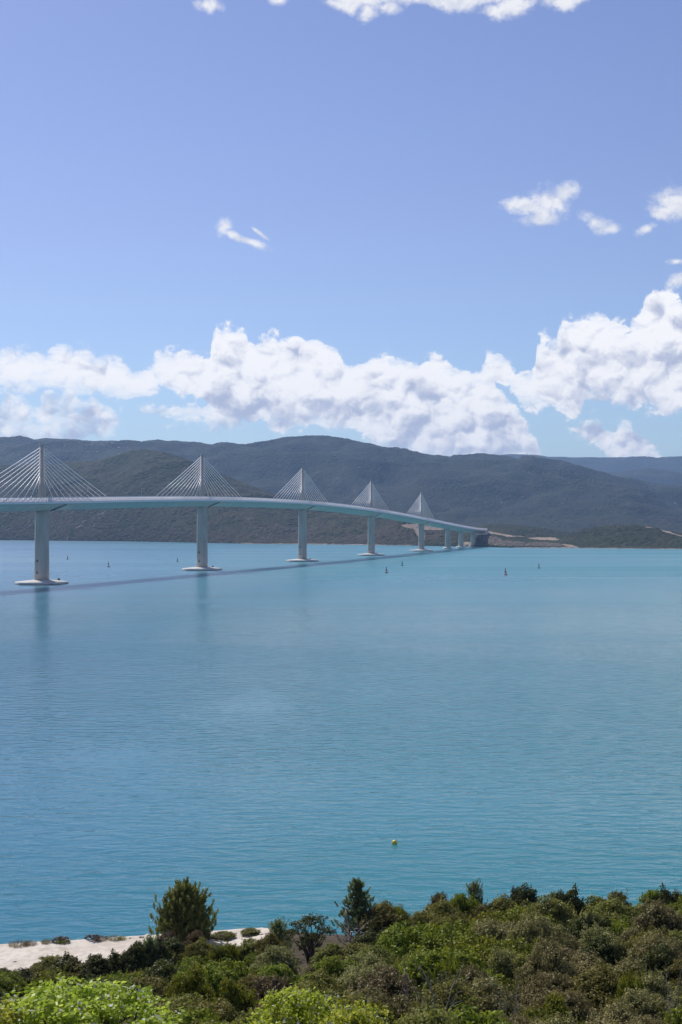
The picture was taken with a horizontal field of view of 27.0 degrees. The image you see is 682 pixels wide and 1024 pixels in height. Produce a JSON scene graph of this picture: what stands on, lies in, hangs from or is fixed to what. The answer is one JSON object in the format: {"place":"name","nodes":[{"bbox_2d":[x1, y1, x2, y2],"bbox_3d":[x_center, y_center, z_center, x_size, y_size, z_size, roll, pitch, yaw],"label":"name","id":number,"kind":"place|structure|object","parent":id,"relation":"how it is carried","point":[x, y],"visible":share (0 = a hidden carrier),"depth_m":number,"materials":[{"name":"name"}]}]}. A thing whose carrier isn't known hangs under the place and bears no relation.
{"place":"outdoors","nodes":[
{"label":"outdoors","id":0,"kind":"place"},
{"bbox_2d":[0,928,354,1000],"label":"hillside ground","id":1,"kind":"structure","parent":0,"point":[27,956],"depth_m":85.31,"materials":[{"name":"stone"}]},
{"bbox_2d":[0,970,28,1000],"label":"mastic shrub","id":2,"kind":"object","parent":1,"relation":"on","point":[8,983],"visible":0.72,"depth_m":73.75,"materials":[{"name":"green plant"}]},
{"bbox_2d":[0,994,44,1023],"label":"broadleaf tree","id":3,"kind":"object","parent":1,"relation":"on","point":[8,1014],"visible":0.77,"depth_m":30.10,"materials":[{"name":"green plant"}]},
{"bbox_2d":[30,954,61,972],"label":"evergreen shrub","id":4,"kind":"object","parent":1,"relation":"on","point":[47,961],"visible":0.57,"depth_m":79.20,"materials":[{"name":"green plant"}]},
{"bbox_2d":[22,966,76,995],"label":"mastic shrub","id":5,"kind":"object","parent":1,"relation":"on","point":[48,975],"visible":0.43,"depth_m":74.14,"materials":[{"name":"green plant"}]},
{"bbox_2d":[48,951,83,976],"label":"evergreen oak bush","id":6,"kind":"object","parent":1,"relation":"on","point":[67,960],"visible":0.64,"depth_m":78.24,"materials":[{"name":"green plant"}]},
{"bbox_2d":[0,973,186,1023],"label":"broadleaf tree","id":7,"kind":"object","parent":1,"relation":"on","point":[79,1003],"visible":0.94,"depth_m":30.85,"materials":[{"name":"green plant"}]},
{"bbox_2d":[75,953,114,980],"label":"evergreen oak bush","id":8,"kind":"object","parent":1,"relation":"on","point":[97,963],"visible":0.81,"depth_m":77.53,"materials":[{"name":"green plant"}]},
{"bbox_2d":[103,948,126,973],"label":"evergreen oak bush","id":9,"kind":"object","parent":1,"relation":"on","point":[114,959],"visible":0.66,"depth_m":78.41,"materials":[{"name":"green plant"}]},
{"bbox_2d":[118,940,150,973],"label":"evergreen oak bush","id":10,"kind":"object","parent":1,"relation":"on","point":[133,953],"visible":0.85,"depth_m":78.24,"materials":[{"name":"green plant"}]},
{"bbox_2d":[115,975,171,1017],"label":"evergreen shrub","id":11,"kind":"object","parent":1,"relation":"on","point":[158,985],"visible":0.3,"depth_m":59.45,"materials":[{"name":"green plant"}]},
{"bbox_2d":[135,932,161,968],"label":"juniper tree","id":12,"kind":"object","parent":1,"relation":"on","point":[148,941],"visible":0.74,"depth_m":78.62,"materials":[{"name":"green plant"}]},
{"bbox_2d":[138,933,175,966],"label":"evergreen oak bush","id":13,"kind":"object","parent":1,"relation":"on","point":[162,947],"visible":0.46,"depth_m":78.93,"materials":[{"name":"green plant"}]},
{"bbox_2d":[140,958,187,985],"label":"evergreen oak bush","id":14,"kind":"object","parent":1,"relation":"on","point":[162,969],"visible":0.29,"depth_m":64.89,"materials":[{"name":"green plant"}]},
{"bbox_2d":[164,936,184,963],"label":"evergreen oak bush","id":15,"kind":"object","parent":1,"relation":"on","point":[175,945],"visible":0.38,"depth_m":80.20,"materials":[{"name":"green plant"}]},
{"bbox_2d":[141,991,210,1014],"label":"evergreen shrub","id":16,"kind":"object","parent":1,"relation":"on","point":[182,999],"visible":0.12,"depth_m":52.67,"materials":[{"name":"green plant"}]},
{"bbox_2d":[148,876,218,942],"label":"pine tree","id":17,"kind":"object","parent":1,"relation":"on","point":[183,913],"visible":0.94,"depth_m":86.52,"materials":[{"name":"green plant"}]},
{"bbox_2d":[164,965,222,1002],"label":"mastic shrub","id":18,"kind":"object","parent":1,"relation":"on","point":[183,985],"visible":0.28,"depth_m":55.61,"materials":[{"name":"green plant"}]},
{"bbox_2d":[179,941,207,963],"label":"evergreen shrub","id":19,"kind":"object","parent":1,"relation":"on","point":[190,949],"visible":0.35,"depth_m":79.82,"materials":[{"name":"green plant"}]},
{"bbox_2d":[168,960,226,999],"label":"mastic shrub","id":20,"kind":"object","parent":1,"relation":"on","point":[213,978],"visible":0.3,"depth_m":61.26,"materials":[{"name":"green plant"}]},
{"bbox_2d":[171,999,234,1023],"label":"mastic shrub","id":21,"kind":"object","parent":1,"relation":"on","point":[193,1016],"visible":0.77,"depth_m":46.75,"materials":[{"name":"green plant"}]},
{"bbox_2d":[170,993,240,1022],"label":"evergreen shrub","id":22,"kind":"object","parent":1,"relation":"on","point":[222,1010],"visible":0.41,"depth_m":48.21,"materials":[{"name":"green plant"}]},
{"bbox_2d":[206,939,242,967],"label":"mastic shrub","id":23,"kind":"object","parent":1,"relation":"on","point":[221,952],"visible":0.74,"depth_m":78.81,"materials":[{"name":"green plant"}]},
{"bbox_2d":[197,954,254,984],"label":"mastic shrub","id":24,"kind":"object","parent":1,"relation":"on","point":[233,970],"visible":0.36,"depth_m":65.81,"materials":[{"name":"green plant"}]},
{"bbox_2d":[209,977,259,1023],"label":"mastic shrub","id":25,"kind":"object","parent":1,"relation":"on","point":[237,997],"visible":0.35,"depth_m":52.57,"materials":[{"name":"green plant"}]},
{"bbox_2d":[253,929,287,953],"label":"evergreen shrub","id":26,"kind":"object","parent":1,"relation":"on","point":[270,939],"visible":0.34,"depth_m":79.44,"materials":[{"name":"green plant"}]},
{"bbox_2d":[249,973,293,1007],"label":"grey brown shrub","id":27,"kind":"object","parent":1,"relation":"on","point":[263,986],"visible":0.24,"depth_m":56.63,"materials":[{"name":"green plant"}]},
{"bbox_2d":[250,944,302,978],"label":"silvery shrub","id":28,"kind":"object","parent":1,"relation":"on","point":[280,954],"visible":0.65,"depth_m":73.20,"materials":[{"name":"green plant"}]},
{"bbox_2d":[256,962,300,986],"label":"mastic shrub","id":29,"kind":"object","parent":1,"relation":"on","point":[280,969],"visible":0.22,"depth_m":65.30,"materials":[{"name":"green plant"}]},
{"bbox_2d":[262,916,294,949],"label":"juniper tree","id":30,"kind":"object","parent":1,"relation":"on","point":[278,928],"visible":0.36,"depth_m":81.63,"materials":[{"name":"green plant"}]},
{"bbox_2d":[239,983,338,1023],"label":"broadleaf tree","id":31,"kind":"object","parent":1,"relation":"on","point":[295,1002],"visible":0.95,"depth_m":29.81,"materials":[{"name":"green plant"}]},
{"bbox_2d":[282,912,336,964],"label":"evergreen oak","id":32,"kind":"object","parent":1,"relation":"on","point":[309,953],"visible":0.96,"depth_m":78.58,"materials":[{"name":"green plant"}]},
{"bbox_2d":[292,962,353,997],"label":"evergreen shrub","id":33,"kind":"object","parent":1,"relation":"on","point":[329,981],"visible":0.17,"depth_m":56.03,"materials":[{"name":"green plant"}]},
{"bbox_2d":[300,977,348,1015],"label":"evergreen shrub","id":34,"kind":"object","parent":1,"relation":"on","point":[327,992],"visible":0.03,"depth_m":52.58,"materials":[{"name":"green plant"}]},
{"bbox_2d":[308,941,343,964],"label":"evergreen shrub","id":35,"kind":"object","parent":1,"relation":"on","point":[330,949],"visible":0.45,"depth_m":74.53,"materials":[{"name":"green plant"}]},
{"bbox_2d":[298,955,358,985],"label":"mastic shrub","id":36,"kind":"object","parent":1,"relation":"on","point":[333,965],"visible":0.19,"depth_m":63.95,"materials":[{"name":"green plant"}]},
{"bbox_2d":[301,985,399,1023],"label":"mastic shrub","id":37,"kind":"object","parent":1,"relation":"on","point":[372,1004],"visible":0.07,"depth_m":49.30,"materials":[{"name":"green plant"}]},
{"bbox_2d":[316,998,388,1023],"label":"broadleaf tree","id":38,"kind":"object","parent":1,"relation":"on","point":[354,1016],"visible":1,"depth_m":28.87,"materials":[{"name":"green plant"}]},
{"bbox_2d":[331,877,376,941],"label":"pine tree","id":39,"kind":"object","parent":1,"relation":"on","point":[358,907],"visible":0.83,"depth_m":83.62,"materials":[{"name":"green plant"}]},
{"bbox_2d":[336,942,371,962],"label":"evergreen shrub","id":40,"kind":"object","parent":1,"relation":"on","point":[355,947],"visible":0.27,"depth_m":74.06,"materials":[{"name":"green plant"}]},
{"bbox_2d":[351,927,379,948],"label":"evergreen oak bush","id":41,"kind":"object","parent":1,"relation":"on","point":[366,938],"visible":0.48,"depth_m":77.94,"materials":[{"name":"green plant"}]},
{"bbox_2d":[335,963,396,996],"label":"silvery shrub","id":42,"kind":"object","parent":1,"relation":"on","point":[351,976],"visible":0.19,"depth_m":60.24,"materials":[{"name":"green plant"}]},
{"bbox_2d":[340,950,397,994],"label":"silvery shrub","id":43,"kind":"object","parent":1,"relation":"on","point":[369,960],"visible":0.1,"depth_m":64.90,"materials":[{"name":"green plant"}]},
{"bbox_2d":[336,982,415,1022],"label":"silvery shrub","id":44,"kind":"object","parent":1,"relation":"on","point":[395,1006],"visible":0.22,"depth_m":51.75,"materials":[{"name":"green plant"}]},
{"bbox_2d":[354,941,398,965],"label":"evergreen shrub","id":45,"kind":"object","parent":1,"relation":"on","point":[387,957],"visible":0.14,"depth_m":68.49,"materials":[{"name":"green plant"}]},
{"bbox_2d":[346,963,419,1008],"bbox_3d":[1.674,20.010,56.564,3.998,3.849,3.778,0,-1,-28],"label":"grey brown shrub","id":46,"kind":"object","parent":1,"relation":"on","point":[387,982],"visible":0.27,"depth_m":56.33,"materials":[{"name":"green plant"}]},
{"bbox_2d":[355,900,412,934],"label":"evergreen shrub","id":47,"kind":"object","parent":1,"relation":"on","point":[382,916],"visible":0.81,"depth_m":82.26,"materials":[{"name":"green plant"}]},
{"bbox_2d":[372,916,430,959],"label":"mastic shrub","id":48,"kind":"object","parent":1,"relation":"on","point":[396,940],"visible":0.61,"depth_m":70.23,"materials":[{"name":"green plant"}]},
{"bbox_2d":[397,947,451,997],"bbox_3d":[4.139,20.666,60.856,3.989,4.197,4.350,0,0,-1],"label":"mastic shrub","id":49,"kind":"object","parent":1,"relation":"on","point":[424,960],"visible":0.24,"depth_m":60.48,"materials":[{"name":"green plant"}]},
{"bbox_2d":[388,999,462,1023],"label":"evergreen shrub","id":50,"kind":"object","parent":1,"relation":"on","point":[435,1018],"visible":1,"depth_m":41.24,"materials":[{"name":"green plant"}]},
{"bbox_2d":[408,894,476,929],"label":"evergreen shrub","id":51,"kind":"object","parent":1,"relation":"on","point":[441,908],"visible":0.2,"depth_m":77.35,"materials":[{"name":"green plant"}]},
{"bbox_2d":[406,918,480,954],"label":"mastic shrub","id":52,"kind":"object","parent":1,"relation":"on","point":[436,936],"visible":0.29,"depth_m":68.88,"materials":[{"name":"green plant"}]},
{"bbox_2d":[431,949,462,981],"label":"mastic shrub","id":53,"kind":"object","parent":1,"relation":"on","point":[449,967],"visible":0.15,"depth_m":57.76,"materials":[{"name":"green plant"}]},
{"bbox_2d":[406,972,495,1016],"bbox_3d":[4.019,19.285,52.794,4.378,4.319,4.479,0,0,-1],"label":"evergreen shrub","id":54,"kind":"object","parent":1,"relation":"on","point":[441,992],"visible":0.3,"depth_m":52.68,"materials":[{"name":"green plant"}]},
{"bbox_2d":[429,925,493,963],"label":"mastic shrub","id":55,"kind":"object","parent":1,"relation":"on","point":[471,942],"visible":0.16,"depth_m":65.31,"materials":[{"name":"green plant"}]},
{"bbox_2d":[448,892,479,918],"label":"mastic shrub","id":56,"kind":"object","parent":1,"relation":"on","point":[464,903],"visible":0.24,"depth_m":79.59,"materials":[{"name":"green plant"}]},
{"bbox_2d":[423,994,510,1023],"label":"mastic shrub","id":57,"kind":"object","parent":1,"relation":"on","point":[469,1016],"visible":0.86,"depth_m":42.83,"materials":[{"name":"green plant"}]},
{"bbox_2d":[421,947,514,997],"bbox_3d":[5.282,20.618,60.573,4.516,4.197,4.926,0,0,-6],"label":"mastic shrub","id":58,"kind":"object","parent":1,"relation":"on","point":[469,959],"visible":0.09,"depth_m":60.27,"materials":[{"name":"green plant"}]},
{"bbox_2d":[457,963,494,994],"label":"grey brown shrub","id":59,"kind":"object","parent":1,"relation":"on","point":[467,970],"visible":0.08,"depth_m":56.72,"materials":[{"name":"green plant"}]},
{"bbox_2d":[466,878,486,905],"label":"juniper tree","id":60,"kind":"object","parent":1,"relation":"on","point":[475,886],"visible":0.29,"depth_m":84.20,"materials":[{"name":"green plant"}]},
{"bbox_2d":[436,971,531,1018],"bbox_3d":[5.261,19.533,53.622,4.318,4.040,4.585,0,-1,-31],"label":"silvery shrub","id":61,"kind":"object","parent":1,"relation":"on","point":[475,987],"visible":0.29,"depth_m":53.40,"materials":[{"name":"green plant"}]},
{"bbox_2d":[468,916,517,943],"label":"silvery shrub","id":62,"kind":"object","parent":1,"relation":"on","point":[493,929],"visible":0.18,"depth_m":70.06,"materials":[{"name":"green plant"}]},
{"bbox_2d":[468,907,523,929],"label":"mastic shrub","id":63,"kind":"object","parent":1,"relation":"on","point":[498,917],"visible":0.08,"depth_m":73.74,"materials":[{"name":"green plant"}]},
{"bbox_2d":[483,946,521,978],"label":"silvery shrub","id":64,"kind":"object","parent":1,"relation":"on","point":[506,959],"visible":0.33,"depth_m":62.48,"materials":[{"name":"green plant"}]},
{"bbox_2d":[487,893,522,914],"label":"evergreen shrub","id":65,"kind":"object","parent":1,"relation":"on","point":[498,902],"visible":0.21,"depth_m":82.94,"materials":[{"name":"green plant"}]},
{"bbox_2d":[473,934,537,1002],"bbox_3d":[7.286,21.214,64.182,4.632,4.550,4.621,0,0,11],"label":"mastic shrub","id":66,"kind":"object","parent":1,"relation":"on","point":[524,948],"visible":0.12,"depth_m":64.36,"materials":[{"name":"green plant"}]},
{"bbox_2d":[500,951,533,1004],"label":"evergreen shrub","id":67,"kind":"object","parent":1,"relation":"on","point":[520,960],"visible":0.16,"depth_m":61.78,"materials":[{"name":"green plant"}]},
{"bbox_2d":[508,882,539,907],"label":"evergreen oak bush","id":68,"kind":"object","parent":1,"relation":"on","point":[519,895],"visible":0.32,"depth_m":83.65,"materials":[{"name":"green plant"}]},
{"bbox_2d":[499,910,569,950],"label":"silvery shrub","id":69,"kind":"object","parent":1,"relation":"on","point":[531,929],"visible":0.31,"depth_m":67.57,"materials":[{"name":"green plant"}]},
{"bbox_2d":[514,969,575,1012],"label":"silvery shrub","id":70,"kind":"object","parent":1,"relation":"on","point":[548,981],"visible":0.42,"depth_m":56.97,"materials":[{"name":"green plant"}]},
{"bbox_2d":[513,928,578,1004],"bbox_3d":[8.828,20.158,59.778,3.064,4.872,3.164,0,-1,35],"label":"silvery shrub","id":71,"kind":"object","parent":1,"relation":"on","point":[547,958],"visible":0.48,"depth_m":59.51,"materials":[{"name":"green plant"}]},
{"bbox_2d":[520,893,581,932],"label":"evergreen shrub","id":72,"kind":"object","parent":1,"relation":"on","point":[562,913],"visible":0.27,"depth_m":77.54,"materials":[{"name":"green plant"}]},
{"bbox_2d":[521,990,585,1023],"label":"mastic shrub","id":73,"kind":"object","parent":1,"relation":"on","point":[557,1006],"visible":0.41,"depth_m":48.80,"materials":[{"name":"green plant"}]},
{"bbox_2d":[530,1006,578,1023],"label":"silvery shrub","id":74,"kind":"object","parent":1,"relation":"on","point":[558,1018],"visible":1,"depth_m":45.39,"materials":[{"name":"green plant"}]},
{"bbox_2d":[519,987,599,1023],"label":"silvery shrub","id":75,"kind":"object","parent":1,"relation":"on","point":[573,1000],"visible":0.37,"depth_m":52.73,"materials":[{"name":"green plant"}]},
{"bbox_2d":[548,883,586,916],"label":"evergreen oak bush","id":76,"kind":"object","parent":1,"relation":"on","point":[576,901],"visible":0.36,"depth_m":82.51,"materials":[{"name":"green plant"}]},
{"bbox_2d":[569,943,604,979],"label":"silvery shrub","id":77,"kind":"object","parent":1,"relation":"on","point":[587,962],"visible":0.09,"depth_m":61.57,"materials":[{"name":"green plant"}]},
{"bbox_2d":[564,911,617,940],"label":"evergreen oak bush","id":78,"kind":"object","parent":1,"relation":"on","point":[588,919],"visible":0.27,"depth_m":73.18,"materials":[{"name":"green plant"}]},
{"bbox_2d":[552,957,643,1013],"bbox_3d":[10.206,19.814,56.087,4.924,4.320,5.037,0,0,-12],"label":"evergreen shrub","id":79,"kind":"object","parent":1,"relation":"on","point":[598,984],"visible":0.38,"depth_m":55.74,"materials":[{"name":"green plant"}]},
{"bbox_2d":[575,934,623,966],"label":"evergreen oak bush","id":80,"kind":"object","parent":1,"relation":"on","point":[606,950],"visible":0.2,"depth_m":65.94,"materials":[{"name":"green plant"}]},
{"bbox_2d":[576,920,629,961],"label":"silvery shrub","id":81,"kind":"object","parent":1,"relation":"on","point":[621,944],"visible":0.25,"depth_m":70.32,"materials":[{"name":"green plant"}]},
{"bbox_2d":[579,893,639,923],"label":"evergreen shrub","id":82,"kind":"object","parent":1,"relation":"on","point":[610,907],"visible":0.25,"depth_m":77.92,"materials":[{"name":"green plant"}]},
{"bbox_2d":[584,992,637,1023],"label":"silvery shrub","id":83,"kind":"object","parent":1,"relation":"on","point":[620,1012],"visible":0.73,"depth_m":49.89,"materials":[{"name":"green plant"}]},
{"bbox_2d":[597,911,637,939],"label":"mastic shrub","id":84,"kind":"object","parent":1,"relation":"on","point":[620,926],"visible":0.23,"depth_m":73.30,"materials":[{"name":"green plant"}]},
{"bbox_2d":[605,950,655,996],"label":"silvery shrub","id":85,"kind":"object","parent":1,"relation":"on","point":[624,967],"visible":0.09,"depth_m":60.11,"materials":[{"name":"green plant"}]},
{"bbox_2d":[614,963,650,1013],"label":"mastic shrub","id":86,"kind":"object","parent":1,"relation":"on","point":[628,981],"visible":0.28,"depth_m":54.63,"materials":[{"name":"green plant"}]},
{"bbox_2d":[598,984,672,1020],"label":"silvery shrub","id":87,"kind":"object","parent":1,"relation":"on","point":[641,1002],"visible":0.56,"depth_m":52.95,"materials":[{"name":"green plant"}]},
{"bbox_2d":[619,896,681,941],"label":"grey brown shrub","id":88,"kind":"object","parent":1,"relation":"on","point":[657,914],"visible":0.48,"depth_m":70.47,"materials":[{"name":"green plant"}]},
{"bbox_2d":[622,924,681,958],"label":"evergreen shrub","id":89,"kind":"object","parent":1,"relation":"on","point":[629,943],"visible":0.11,"depth_m":69.29,"materials":[{"name":"green plant"}]},
{"bbox_2d":[630,969,675,1003],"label":"silvery shrub","id":90,"kind":"object","parent":1,"relation":"on","point":[655,984],"visible":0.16,"depth_m":56.40,"materials":[{"name":"green plant"}]},
{"bbox_2d":[626,931,681,962],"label":"silvery shrub","id":91,"kind":"object","parent":1,"relation":"on","point":[649,943],"visible":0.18,"depth_m":65.93,"materials":[{"name":"green plant"}]},
{"bbox_2d":[636,943,678,981],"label":"evergreen oak bush","id":92,"kind":"object","parent":1,"relation":"on","point":[657,958],"visible":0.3,"depth_m":61.62,"materials":[{"name":"green plant"}]},
{"bbox_2d":[653,882,681,906],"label":"evergreen oak bush","id":93,"kind":"object","parent":1,"relation":"on","point":[666,896],"visible":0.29,"depth_m":82.77,"materials":[{"name":"green plant"}]},
{"bbox_2d":[653,985,681,1020],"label":"evergreen shrub","id":94,"kind":"object","parent":1,"relation":"on","point":[662,1009],"visible":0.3,"depth_m":52.86,"materials":[{"name":"green plant"}]},
{"bbox_2d":[662,955,681,993],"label":"evergreen shrub","id":95,"kind":"object","parent":1,"relation":"on","point":[675,968],"visible":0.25,"depth_m":60.52,"materials":[{"name":"green plant"}]},
{"bbox_2d":[0,449,458,544],"bbox_3d":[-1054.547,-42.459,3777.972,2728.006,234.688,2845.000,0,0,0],"label":"wooded hill","id":96,"kind":"structure","parent":0,"point":[135,472],"depth_m":3199.08,"materials":[{"name":"plant"}]},
{"bbox_2d":[0,540,681,943],"bbox_3d":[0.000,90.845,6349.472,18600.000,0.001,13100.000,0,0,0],"label":"sea","id":97,"kind":"structure","parent":0,"point":[254,734],"depth_m":271.39,"materials":[{"name":"liquid"}]},
{"bbox_2d":[0,444,489,584],"bbox_3d":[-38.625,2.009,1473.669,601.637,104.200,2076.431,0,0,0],"label":"cable stayed bridge","id":98,"kind":"structure","parent":97,"relation":"on","point":[41,505],"depth_m":1189.88,"materials":[{"name":"paint"}]},
{"bbox_2d":[0,435,681,532],"bbox_3d":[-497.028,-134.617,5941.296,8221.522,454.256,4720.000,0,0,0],"label":"ridge","id":99,"kind":"structure","parent":0,"point":[476,489],"depth_m":5159.87,"materials":[{"name":"plant"}]},
{"bbox_2d":[0,0,681,457],"label":"sky","id":100,"kind":"structure","parent":0,"point":[449,228],"materials":[{"name":"blue"}]},
{"bbox_2d":[477,524,568,537],"bbox_3d":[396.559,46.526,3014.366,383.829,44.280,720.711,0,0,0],"label":"spur hill","id":101,"kind":"structure","parent":0,"point":[520,530],"depth_m":2843.14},
{"bbox_2d":[412,531,681,548],"bbox_3d":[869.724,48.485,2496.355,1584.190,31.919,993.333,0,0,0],"label":"headland","id":102,"kind":"structure","parent":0,"point":[495,539],"depth_m":2371.00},
{"bbox_2d":[504,454,681,472],"bbox_3d":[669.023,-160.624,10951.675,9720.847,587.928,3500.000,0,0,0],"label":"distant hills","id":103,"kind":"structure","parent":0,"point":[617,464],"depth_m":10478.42,"materials":[{"name":"plant"}]},
{"bbox_2d":[556,524,681,545],"bbox_3d":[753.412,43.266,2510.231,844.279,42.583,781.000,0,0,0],"label":"round hill","id":104,"kind":"structure","parent":0,"point":[633,534],"depth_m":2358.14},
{"bbox_2d":[605,468,681,484],"bbox_3d":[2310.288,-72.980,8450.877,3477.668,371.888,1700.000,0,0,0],"label":"hills","id":105,"kind":"structure","parent":0,"point":[659,476],"depth_m":8135.94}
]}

